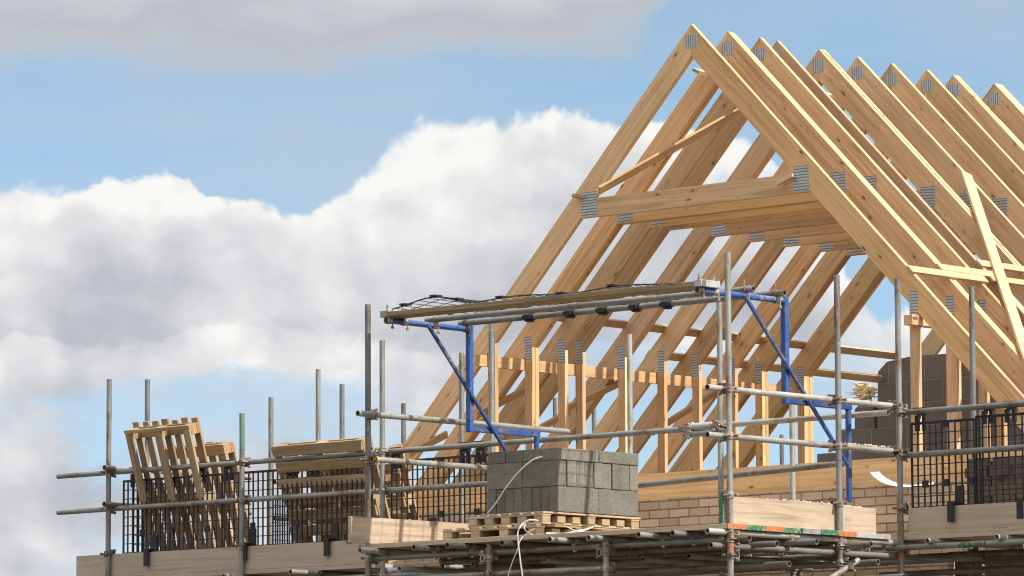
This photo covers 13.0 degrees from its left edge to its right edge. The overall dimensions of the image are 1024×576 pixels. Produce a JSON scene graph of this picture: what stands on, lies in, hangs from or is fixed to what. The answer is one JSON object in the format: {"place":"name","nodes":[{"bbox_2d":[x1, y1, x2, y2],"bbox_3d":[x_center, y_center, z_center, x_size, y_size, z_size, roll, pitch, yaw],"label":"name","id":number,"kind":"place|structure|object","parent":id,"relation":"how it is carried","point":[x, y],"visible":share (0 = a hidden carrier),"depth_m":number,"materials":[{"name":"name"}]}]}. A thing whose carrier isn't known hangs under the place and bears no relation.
{"place":"outdoors","nodes":[
{"label":"outdoors","id":0,"kind":"place"},
{"bbox_2d":[289,571,378,575],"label":"scaffold board","id":1,"kind":"object","parent":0,"point":[362,572],"visible":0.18,"depth_m":40.58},
{"bbox_2d":[166,441,247,546],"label":"pallet","id":2,"kind":"object","parent":1,"relation":"on","point":[221,450],"visible":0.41,"depth_m":41.32,"materials":[{"name":"brown wood"}]},
{"bbox_2d":[308,444,419,540],"bbox_3d":[-1.323,1.921,40.251,1.128,1.003,0.140,-6,10,42],"label":"pallet","id":3,"kind":"object","parent":1,"relation":"on","point":[388,471],"visible":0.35,"depth_m":39.93,"materials":[{"name":"brown wood"}]},
{"bbox_2d":[0,0,1023,575],"label":"sky","id":4,"kind":"structure","parent":0,"point":[207,202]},
{"bbox_2d":[638,461,844,487],"bbox_3d":[1.876,1.557,37.515,2.271,0.049,0.050,-8,35,41],"label":"scaffold tube","id":5,"kind":"object","parent":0,"point":[740,474],"visible":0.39,"depth_m":37.44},
{"bbox_2d":[878,565,1023,575],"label":"scaffold tube","id":6,"kind":"object","parent":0,"point":[1018,568],"visible":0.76,"depth_m":36.05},
{"label":"ground","id":7,"kind":"structure","parent":0,"visible":0},
{"bbox_2d":[100,379,116,575],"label":"scaffold standard","id":8,"kind":"object","parent":7,"relation":"on","point":[108,553],"visible":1,"depth_m":41.81,"materials":[{"name":"metal"}]},
{"bbox_2d":[234,413,250,575],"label":"scaffold standard","id":9,"kind":"object","parent":7,"relation":"on","point":[243,464],"visible":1,"depth_m":40.63,"materials":[{"name":"metal"}]},
{"bbox_2d":[142,563,392,575],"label":"scaffold board","id":10,"kind":"object","parent":9,"relation":"on","point":[351,567],"visible":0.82,"depth_m":40.27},
{"bbox_2d":[76,541,364,575],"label":"toe board","id":11,"kind":"object","parent":10,"relation":"on","point":[258,557],"visible":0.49,"depth_m":40.80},
{"bbox_2d":[56,481,486,514],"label":"scaffold tube","id":12,"kind":"object","parent":9,"relation":"attached to","point":[288,497],"visible":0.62,"depth_m":40.36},
{"bbox_2d":[56,427,704,478],"bbox_3d":[-1.343,1.463,39.762,7.877,0.048,0.048,-6,36,42],"label":"scaffold tube","id":13,"kind":"object","parent":9,"relation":"attached to","point":[417,449],"visible":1,"depth_m":39.34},
{"bbox_2d":[122,462,222,565],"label":"brick guard","id":14,"kind":"object","parent":13,"relation":"hanging from","point":[154,543],"visible":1,"depth_m":41.36,"materials":[{"name":"black plastic"}]},
{"bbox_2d":[222,454,372,560],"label":"brick guard","id":15,"kind":"object","parent":13,"relation":"hanging from","point":[229,474],"visible":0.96,"depth_m":40.31,"materials":[{"name":"black plastic"}]},
{"bbox_2d":[390,441,488,523],"bbox_3d":[-0.636,1.815,39.093,1.195,0.925,0.126,-6,-9,42],"label":"brick guard","id":16,"kind":"object","parent":13,"relation":"hanging from","point":[479,457],"visible":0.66,"depth_m":39.09,"materials":[{"name":"black plastic"}]},
{"bbox_2d":[678,419,725,439],"bbox_3d":[1.586,1.167,37.100,0.459,0.154,0.145,-6,-9,42],"label":"sleeve joint","id":17,"kind":"object","parent":13,"relation":"attached to","point":[687,429],"visible":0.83,"depth_m":37.14,"materials":[{"name":"metal"}]},
{"bbox_2d":[336,572,433,575],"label":"scaffold tube","id":18,"kind":"object","parent":9,"relation":"attached to","point":[400,573],"depth_m":39.31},
{"bbox_2d":[288,569,319,575],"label":"transom","id":19,"kind":"object","parent":18,"relation":"on","point":[303,572],"visible":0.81,"depth_m":39.80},
{"bbox_2d":[265,564,393,575],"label":"scaffold board","id":20,"kind":"object","parent":19,"relation":"on","point":[342,571],"visible":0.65,"depth_m":40.15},
{"bbox_2d":[124,417,225,549],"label":"pallet","id":21,"kind":"object","parent":20,"relation":"on","point":[166,429],"visible":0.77,"depth_m":41.39,"materials":[{"name":"brown wood"}]},
{"bbox_2d":[271,436,395,563],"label":"pallet","id":22,"kind":"object","parent":20,"relation":"on","point":[320,447],"visible":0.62,"depth_m":40.09,"materials":[{"name":"brown wood"}]},
{"bbox_2d":[268,397,273,543],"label":"scaffold standard","id":23,"kind":"object","parent":7,"relation":"on","point":[270,423],"visible":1,"depth_m":41.91,"materials":[{"name":"metal"}]},
{"bbox_2d":[360,304,377,575],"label":"scaffold standard","id":24,"kind":"object","parent":7,"relation":"on","point":[370,459],"visible":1,"depth_m":36.66,"materials":[{"name":"metal"}]},
{"bbox_2d":[377,456,486,470],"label":"scaffold tube","id":25,"kind":"object","parent":24,"relation":"attached to","point":[431,463],"visible":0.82,"depth_m":37.12,"materials":[{"name":"grey metal"}]},
{"bbox_2d":[356,410,569,433],"bbox_3d":[-0.387,1.121,37.488,2.585,0.048,0.048,7,-55,-48],"label":"scaffold tube","id":26,"kind":"object","parent":24,"relation":"attached to","point":[456,421],"visible":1,"depth_m":37.36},
{"bbox_2d":[400,565,602,575],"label":"scaffold tube","id":27,"kind":"object","parent":24,"relation":"attached to","point":[561,570],"visible":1,"depth_m":35.41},
{"bbox_2d":[374,340,390,575],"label":"scaffold standard","id":28,"kind":"object","parent":7,"relation":"on","point":[383,487],"visible":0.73,"depth_m":39.50,"materials":[{"name":"metal"}]},
{"bbox_2d":[459,353,463,522],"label":"scaffold standard","id":29,"kind":"object","parent":7,"relation":"on","point":[461,397],"visible":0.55,"depth_m":40.33,"materials":[{"name":"metal"}]},
{"bbox_2d":[479,544,498,575],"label":"scaffold standard","id":30,"kind":"object","parent":7,"relation":"on","point":[487,555],"visible":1,"depth_m":35.67,"materials":[{"name":"metal"}]},
{"bbox_2d":[489,323,494,451],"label":"scaffold standard","id":31,"kind":"object","parent":7,"relation":"on","point":[491,383],"depth_m":40.11,"materials":[{"name":"metal"}]},
{"bbox_2d":[596,537,615,575],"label":"scaffold standard","id":32,"kind":"object","parent":7,"relation":"on","point":[603,551],"visible":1,"depth_m":34.85,"materials":[{"name":"metal"}]},
{"bbox_2d":[627,334,632,452],"bbox_3d":[1.017,3.460,38.729,0.098,6.158,0.150,-6,-9,42],"label":"scaffold standard","id":33,"kind":"object","parent":7,"relation":"on","point":[629,397],"visible":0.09,"depth_m":39.02,"materials":[{"name":"metal"}]},
{"bbox_2d":[390,480,1011,575],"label":"brick wall","id":34,"kind":"structure","parent":7,"relation":"on","point":[703,510],"depth_m":37.95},
{"bbox_2d":[385,24,1023,513],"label":"roof truss","id":35,"kind":"object","parent":34,"relation":"on","point":[875,246],"visible":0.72,"depth_m":38.98,"materials":[{"name":"wood"}]},
{"bbox_2d":[598,108,741,193],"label":"lath","id":36,"kind":"object","parent":35,"relation":"attached to","point":[669,150],"visible":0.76,"depth_m":40.20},
{"bbox_2d":[817,354,1023,461],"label":"block gable","id":37,"kind":"structure","parent":34,"relation":"on","point":[878,431],"depth_m":45.13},
{"bbox_2d":[712,302,725,575],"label":"scaffold standard","id":38,"kind":"object","parent":7,"relation":"on","point":[719,420],"visible":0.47,"depth_m":36.97,"materials":[{"name":"metal"}]},
{"bbox_2d":[616,550,897,568],"bbox_3d":[1.720,2.240,36.905,3.650,0.048,0.048,-6,36,42],"label":"scaffold tube","id":39,"kind":"object","parent":38,"relation":"attached to","point":[808,557],"visible":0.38,"depth_m":36.28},
{"bbox_2d":[723,410,889,427],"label":"scaffold tube","id":40,"kind":"object","parent":38,"relation":"attached to","point":[875,413],"visible":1,"depth_m":36.44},
{"bbox_2d":[718,252,739,575],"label":"scaffold standard","id":41,"kind":"object","parent":7,"relation":"on","point":[732,555],"visible":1,"depth_m":34.13,"materials":[{"name":"metal"}]},
{"bbox_2d":[373,535,751,560],"bbox_3d":[0.336,2.043,35.296,3.919,0.048,0.048,-6,36,42],"label":"scaffold tube","id":42,"kind":"object","parent":41,"relation":"attached to","point":[668,542],"visible":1,"depth_m":35.23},
{"bbox_2d":[358,547,475,566],"bbox_3d":[-0.344,2.254,37.263,0.076,0.131,2.630,-6,-9,42],"label":"transom","id":43,"kind":"object","parent":42,"relation":"on","point":[384,552],"visible":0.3,"depth_m":36.51,"materials":[{"name":"metal"}]},
{"bbox_2d":[705,431,893,453],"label":"scaffold tube","id":44,"kind":"object","parent":41,"relation":"attached to","point":[829,445],"visible":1,"depth_m":34.86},
{"bbox_2d":[705,384,893,408],"bbox_3d":[2.287,0.848,34.972,2.422,0.048,0.048,7,-55,-48],"label":"scaffold tube","id":45,"kind":"object","parent":41,"relation":"attached to","point":[780,394],"visible":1,"depth_m":34.87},
{"bbox_2d":[789,404,795,554],"bbox_3d":[2.347,3.671,37.502,0.098,5.450,0.150,-6,-9,42],"label":"scaffold standard","id":46,"kind":"object","parent":7,"relation":"on","point":[792,457],"depth_m":37.76,"materials":[{"name":"metal"}]},
{"bbox_2d":[827,275,848,575],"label":"scaffold standard","id":47,"kind":"object","parent":7,"relation":"on","point":[837,501],"visible":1,"depth_m":35.14,"materials":[{"name":"metal"}]},
{"bbox_2d":[498,541,872,563],"bbox_3d":[1.329,2.141,36.200,3.920,0.048,0.048,-6,36,42],"label":"scaffold tube","id":48,"kind":"object","parent":47,"relation":"attached to","point":[852,545],"visible":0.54,"depth_m":35.97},
{"bbox_2d":[500,540,627,558],"bbox_3d":[0.775,2.141,36.316,0.076,0.131,2.550,-6,-9,42],"label":"transom","id":49,"kind":"object","parent":48,"relation":"on","point":[507,543],"visible":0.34,"depth_m":35.57,"materials":[{"name":"metal"}]},
{"bbox_2d":[821,529,839,535],"bbox_3d":[1.020,2.049,36.210,3.902,0.040,0.224,-6,-9,42],"label":"scaffold board","id":50,"kind":"object","parent":49,"relation":"on","point":[830,532],"visible":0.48,"depth_m":34.92,"materials":[{"name":"green paint"}]},
{"bbox_2d":[719,496,836,529],"bbox_3d":[2.059,1.729,34.611,0.052,0.228,1.430,-6,-9,42],"label":"toe board","id":51,"kind":"object","parent":50,"relation":"on","point":[784,513],"visible":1,"depth_m":34.59,"materials":[{"name":"beige wood"}]},
{"bbox_2d":[547,537,763,556],"bbox_3d":[1.173,2.093,35.906,0.076,0.131,2.630,-6,-9,42],"label":"transom","id":52,"kind":"object","parent":48,"relation":"on","point":[564,540],"visible":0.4,"depth_m":35.13,"materials":[{"name":"metal"}]},
{"bbox_2d":[358,523,746,548],"bbox_3d":[0.265,1.957,35.371,3.876,0.040,0.224,-6,-9,42],"label":"scaffold board","id":53,"kind":"object","parent":52,"relation":"on","point":[536,537],"visible":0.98,"depth_m":35.19,"materials":[{"name":"orange paint"}]},
{"bbox_2d":[400,525,764,549],"bbox_3d":[0.416,1.976,35.539,3.874,0.040,0.224,-6,-9,42],"label":"scaffold board","id":54,"kind":"object","parent":52,"relation":"on","point":[755,528],"visible":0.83,"depth_m":34.30,"materials":[{"name":"green paint"}]},
{"bbox_2d":[442,524,619,539],"bbox_3d":[0.168,1.989,36.247,1.013,0.098,1.058,-6,-9,42],"label":"pallet","id":55,"kind":"object","parent":54,"relation":"on","point":[494,531],"visible":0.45,"depth_m":35.91,"materials":[{"name":"brown wood"}]},
{"bbox_2d":[468,511,640,528],"bbox_3d":[0.341,1.890,36.273,0.810,0.098,1.198,-6,-9,42],"label":"pallet","id":56,"kind":"object","parent":55,"relation":"on","point":[576,519],"visible":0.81,"depth_m":35.94,"materials":[{"name":"brown wood"}]},
{"bbox_2d":[487,490,496,514],"bbox_3d":[-0.006,1.748,36.401,0.092,0.205,0.488,-6,-9,42],"label":"concrete block","id":57,"kind":"object","parent":56,"relation":"on","point":[491,497],"depth_m":36.21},
{"bbox_2d":[487,462,522,489],"bbox_3d":[-0.027,1.515,36.186,0.380,0.205,0.105,-6,-9,42],"label":"concrete block","id":58,"kind":"object","parent":57,"relation":"on","point":[500,476],"depth_m":36.15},
{"bbox_2d":[523,488,531,511],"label":"concrete block","id":59,"kind":"object","parent":56,"relation":"on","point":[527,499],"depth_m":35.96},
{"bbox_2d":[523,460,565,487],"bbox_3d":[0.258,1.485,35.931,0.380,0.205,0.105,-6,-9,42],"label":"concrete block","id":60,"kind":"object","parent":59,"relation":"on","point":[544,473],"depth_m":35.86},
{"bbox_2d":[541,447,597,462],"bbox_3d":[0.464,1.340,36.016,0.188,0.097,0.488,-6,-9,42],"label":"concrete block","id":61,"kind":"object","parent":60,"relation":"on","point":[568,454],"depth_m":35.89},
{"bbox_2d":[541,486,549,511],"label":"concrete block","id":62,"kind":"object","parent":56,"relation":"on","point":[545,498],"depth_m":35.84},
{"bbox_2d":[593,463,602,488],"bbox_3d":[0.556,1.520,36.251,0.380,0.205,0.105,-6,-9,42],"label":"concrete block","id":63,"kind":"object","parent":62,"relation":"on","point":[597,475],"depth_m":36.12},
{"bbox_2d":[598,451,638,465],"bbox_3d":[0.795,1.380,36.382,0.188,0.097,0.488,-6,-9,42],"label":"concrete block","id":64,"kind":"object","parent":63,"relation":"on","point":[618,458],"depth_m":36.31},
{"bbox_2d":[550,486,597,513],"bbox_3d":[0.497,1.695,35.957,0.092,0.205,0.489,-6,-9,42],"label":"concrete block","id":65,"kind":"object","parent":56,"relation":"on","point":[567,499],"depth_m":35.88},
{"bbox_2d":[594,489,637,516],"bbox_3d":[0.824,1.735,36.319,0.092,0.205,0.488,-6,-9,42],"label":"concrete block","id":66,"kind":"object","parent":56,"relation":"on","point":[617,503],"depth_m":36.28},
{"bbox_2d":[840,531,856,536],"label":"scaffold board","id":67,"kind":"object","parent":52,"relation":"on","point":[847,534],"visible":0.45,"depth_m":35.09,"materials":[{"name":"orange paint"}]},
{"bbox_2d":[348,516,470,543],"bbox_3d":[-0.690,2.024,37.041,0.036,0.212,1.857,-6,-9,42],"label":"toe board","id":68,"kind":"object","parent":67,"relation":"on","point":[366,530],"visible":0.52,"depth_m":36.71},
{"bbox_2d":[874,533,890,539],"bbox_3d":[1.470,2.107,36.716,3.879,0.040,0.224,-6,-9,42],"label":"scaffold board","id":69,"kind":"object","parent":52,"relation":"on","point":[883,536],"visible":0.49,"depth_m":35.44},
{"bbox_2d":[380,273,851,501],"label":"loading gate","id":70,"kind":"structure","parent":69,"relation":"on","point":[702,288],"depth_m":35.79,"materials":[{"name":"metal"}]},
{"bbox_2d":[586,535,786,556],"bbox_3d":[1.458,2.066,35.679,0.076,0.131,2.590,-6,-9,42],"label":"transom","id":71,"kind":"object","parent":48,"relation":"on","point":[597,538],"visible":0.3,"depth_m":34.95,"materials":[{"name":"metal"}]},
{"bbox_2d":[670,530,881,554],"bbox_3d":[2.085,2.000,35.118,0.076,0.131,2.590,-6,-9,42],"label":"transom","id":72,"kind":"object","parent":48,"relation":"on","point":[689,534],"visible":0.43,"depth_m":34.43,"materials":[{"name":"metal"}]},
{"bbox_2d":[708,542,920,560],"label":"scaffold tube","id":73,"kind":"object","parent":47,"relation":"attached to","point":[795,550],"visible":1,"depth_m":34.87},
{"bbox_2d":[613,559,879,575],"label":"scaffold tube","id":74,"kind":"object","parent":73,"relation":"attached to","point":[827,564],"visible":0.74,"depth_m":35.68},
{"bbox_2d":[397,566,485,573],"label":"bearer tube","id":75,"kind":"object","parent":74,"relation":"attached to","point":[422,569],"visible":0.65,"depth_m":36.48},
{"bbox_2d":[455,554,720,570],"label":"scaffold tube","id":76,"kind":"object","parent":75,"relation":"on","point":[629,561],"visible":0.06,"depth_m":36.08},
{"bbox_2d":[521,561,790,575],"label":"scaffold tube","id":77,"kind":"object","parent":75,"relation":"attached to","point":[716,567],"visible":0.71,"depth_m":35.07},
{"bbox_2d":[542,557,692,567],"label":"bearer tube","id":78,"kind":"object","parent":74,"relation":"attached to","point":[569,561],"visible":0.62,"depth_m":35.87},
{"bbox_2d":[442,541,778,564],"bbox_3d":[0.729,2.079,35.288,3.450,0.048,0.048,-6,36,42],"label":"scaffold tube","id":79,"kind":"object","parent":78,"relation":"on","point":[672,549],"visible":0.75,"depth_m":35.19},
{"bbox_2d":[641,556,812,570],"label":"bearer tube","id":80,"kind":"object","parent":74,"relation":"attached to","point":[668,560],"visible":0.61,"depth_m":35.25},
{"bbox_2d":[686,553,836,567],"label":"bearer tube","id":81,"kind":"object","parent":74,"relation":"attached to","point":[714,557],"visible":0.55,"depth_m":35.24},
{"bbox_2d":[705,528,919,554],"bbox_3d":[2.351,1.969,34.855,0.076,0.131,2.630,-6,-9,42],"label":"transom","id":82,"kind":"object","parent":73,"relation":"on","point":[775,535],"visible":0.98,"depth_m":34.69,"materials":[{"name":"metal"}]},
{"bbox_2d":[854,532,873,538],"bbox_3d":[1.319,2.088,36.549,3.892,0.040,0.224,-6,-9,42],"label":"scaffold board","id":83,"kind":"object","parent":82,"relation":"on","point":[865,535],"visible":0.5,"depth_m":35.26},
{"bbox_2d":[843,505,875,533],"bbox_3d":[2.705,1.819,35.330,0.039,0.228,0.446,-6,-9,42],"label":"toe board","id":84,"kind":"object","parent":83,"relation":"on","point":[859,519],"visible":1,"depth_m":35.32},
{"bbox_2d":[904,529,1023,541],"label":"scaffold board","id":85,"kind":"object","parent":82,"relation":"on","point":[973,535],"visible":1,"depth_m":35.29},
{"bbox_2d":[908,502,1023,534],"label":"toe board","id":86,"kind":"object","parent":85,"relation":"on","point":[974,518],"visible":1,"depth_m":35.26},
{"bbox_2d":[661,555,985,575],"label":"scaffold tube","id":87,"kind":"object","parent":73,"relation":"attached to","point":[967,558],"visible":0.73,"depth_m":35.88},
{"bbox_2d":[888,278,909,573],"bbox_3d":[3.080,3.039,35.550,0.150,6.260,0.150,-6,-9,42],"label":"scaffold standard","id":88,"kind":"object","parent":7,"relation":"on","point":[899,454],"visible":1,"depth_m":35.72,"materials":[{"name":"metal"}]},
{"bbox_2d":[819,549,1023,560],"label":"scaffold tube","id":89,"kind":"object","parent":88,"relation":"attached to","point":[1003,552],"depth_m":36.35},
{"bbox_2d":[886,539,1023,550],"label":"scaffold tube","id":90,"kind":"object","parent":88,"relation":"attached to","point":[970,544],"visible":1,"depth_m":35.18,"materials":[{"name":"green paint"}]},
{"bbox_2d":[904,401,1023,414],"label":"scaffold tube","id":91,"kind":"object","parent":88,"relation":"attached to","point":[972,407],"visible":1,"depth_m":35.36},
{"bbox_2d":[910,407,981,521],"bbox_3d":[3.398,1.388,35.485,0.112,0.925,0.679,6,-9,-45],"label":"brick guard","id":92,"kind":"object","parent":91,"relation":"hanging from","point":[959,494],"visible":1,"depth_m":35.49,"materials":[{"name":"black plastic"}]},
{"bbox_2d":[975,401,1023,518],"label":"brick guard","id":93,"kind":"object","parent":91,"relation":"hanging from","point":[992,416],"visible":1,"depth_m":35.18,"materials":[{"name":"black plastic"}]},
{"bbox_2d":[904,444,1023,457],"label":"scaffold tube","id":94,"kind":"object","parent":88,"relation":"attached to","point":[979,450],"visible":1,"depth_m":35.32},
{"bbox_2d":[967,286,978,575],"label":"scaffold standard","id":95,"kind":"object","parent":7,"relation":"on","point":[972,352],"visible":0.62,"depth_m":36.59,"materials":[{"name":"metal"}]},
{"bbox_2d":[955,555,1023,575],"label":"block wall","id":96,"kind":"structure","parent":7,"relation":"on","point":[1011,560],"depth_m":36.94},
{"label":"side brick wall","id":97,"kind":"object","parent":7,"relation":"on","visible":0},
{"bbox_2d":[415,31,1023,485],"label":"roof truss","id":98,"kind":"object","parent":97,"relation":"attached to","point":[853,187],"visible":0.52,"depth_m":39.57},
{"bbox_2d":[906,265,988,283],"bbox_3d":[3.681,-0.113,38.040,1.080,0.085,0.025,7,-54,-48],"label":"lath","id":99,"kind":"object","parent":98,"relation":"attached to","point":[947,274],"visible":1,"depth_m":38.01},
{"bbox_2d":[441,32,1020,483],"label":"roof truss","id":100,"kind":"object","parent":97,"relation":"attached to","point":[605,248],"visible":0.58,"depth_m":40.06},
{"bbox_2d":[451,37,1023,482],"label":"roof truss","id":101,"kind":"object","parent":97,"relation":"attached to","point":[681,169],"visible":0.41,"depth_m":40.19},
{"bbox_2d":[960,170,1023,363],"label":"lath","id":102,"kind":"object","parent":101,"relation":"attached to","point":[994,258],"visible":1,"depth_m":38.84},
{"bbox_2d":[477,41,1023,481],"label":"roof truss","id":103,"kind":"object","parent":97,"relation":"attached to","point":[655,237],"visible":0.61,"depth_m":40.70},
{"bbox_2d":[539,50,1023,452],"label":"roof truss","id":104,"kind":"object","parent":97,"relation":"attached to","point":[940,198],"visible":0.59,"depth_m":40.81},
{"bbox_2d":[475,354,796,392],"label":"lath","id":105,"kind":"object","parent":104,"relation":"attached to","point":[591,371],"visible":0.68,"depth_m":42.01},
{"bbox_2d":[569,49,1021,444],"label":"roof truss","id":106,"kind":"object","parent":97,"relation":"attached to","point":[773,153],"visible":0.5,"depth_m":40.65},
{"bbox_2d":[586,57,1023,472],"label":"roof truss","id":107,"kind":"object","parent":97,"relation":"attached to","point":[922,140],"visible":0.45,"depth_m":41.49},
{"bbox_2d":[616,63,1023,470],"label":"roof truss","id":108,"kind":"object","parent":97,"relation":"attached to","point":[963,154],"visible":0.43,"depth_m":42.11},
{"bbox_2d":[484,310,894,359],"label":"lath","id":109,"kind":"object","parent":108,"relation":"attached to","point":[695,332],"visible":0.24,"depth_m":43.99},
{"bbox_2d":[645,350,882,382],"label":"lath","id":110,"kind":"object","parent":108,"relation":"attached to","point":[820,372],"visible":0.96,"depth_m":44.68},
{"bbox_2d":[638,70,1023,473],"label":"roof truss","id":111,"kind":"object","parent":97,"relation":"attached to","point":[971,131],"visible":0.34,"depth_m":42.78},
{"bbox_2d":[668,75,1023,471],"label":"roof truss","id":112,"kind":"object","parent":97,"relation":"attached to","point":[804,299],"visible":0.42,"depth_m":43.33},
{"bbox_2d":[703,75,1023,465],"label":"roof truss","id":113,"kind":"object","parent":97,"relation":"attached to","point":[809,312],"visible":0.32,"depth_m":43.44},
{"bbox_2d":[716,83,1023,468],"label":"roof truss","id":114,"kind":"object","parent":97,"relation":"attached to","point":[997,100],"visible":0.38,"depth_m":43.91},
{"bbox_2d":[741,84,1023,467],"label":"roof truss","id":115,"kind":"object","parent":97,"relation":"attached to","point":[832,342],"visible":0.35,"depth_m":44.05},
{"bbox_2d":[744,84,1023,466],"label":"roof truss","id":116,"kind":"object","parent":97,"relation":"attached to","point":[824,358],"visible":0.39,"depth_m":44.07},
{"bbox_2d":[921,268,990,355],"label":"roof truss","id":117,"kind":"object","parent":97,"relation":"attached to","point":[932,343],"visible":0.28,"depth_m":45.21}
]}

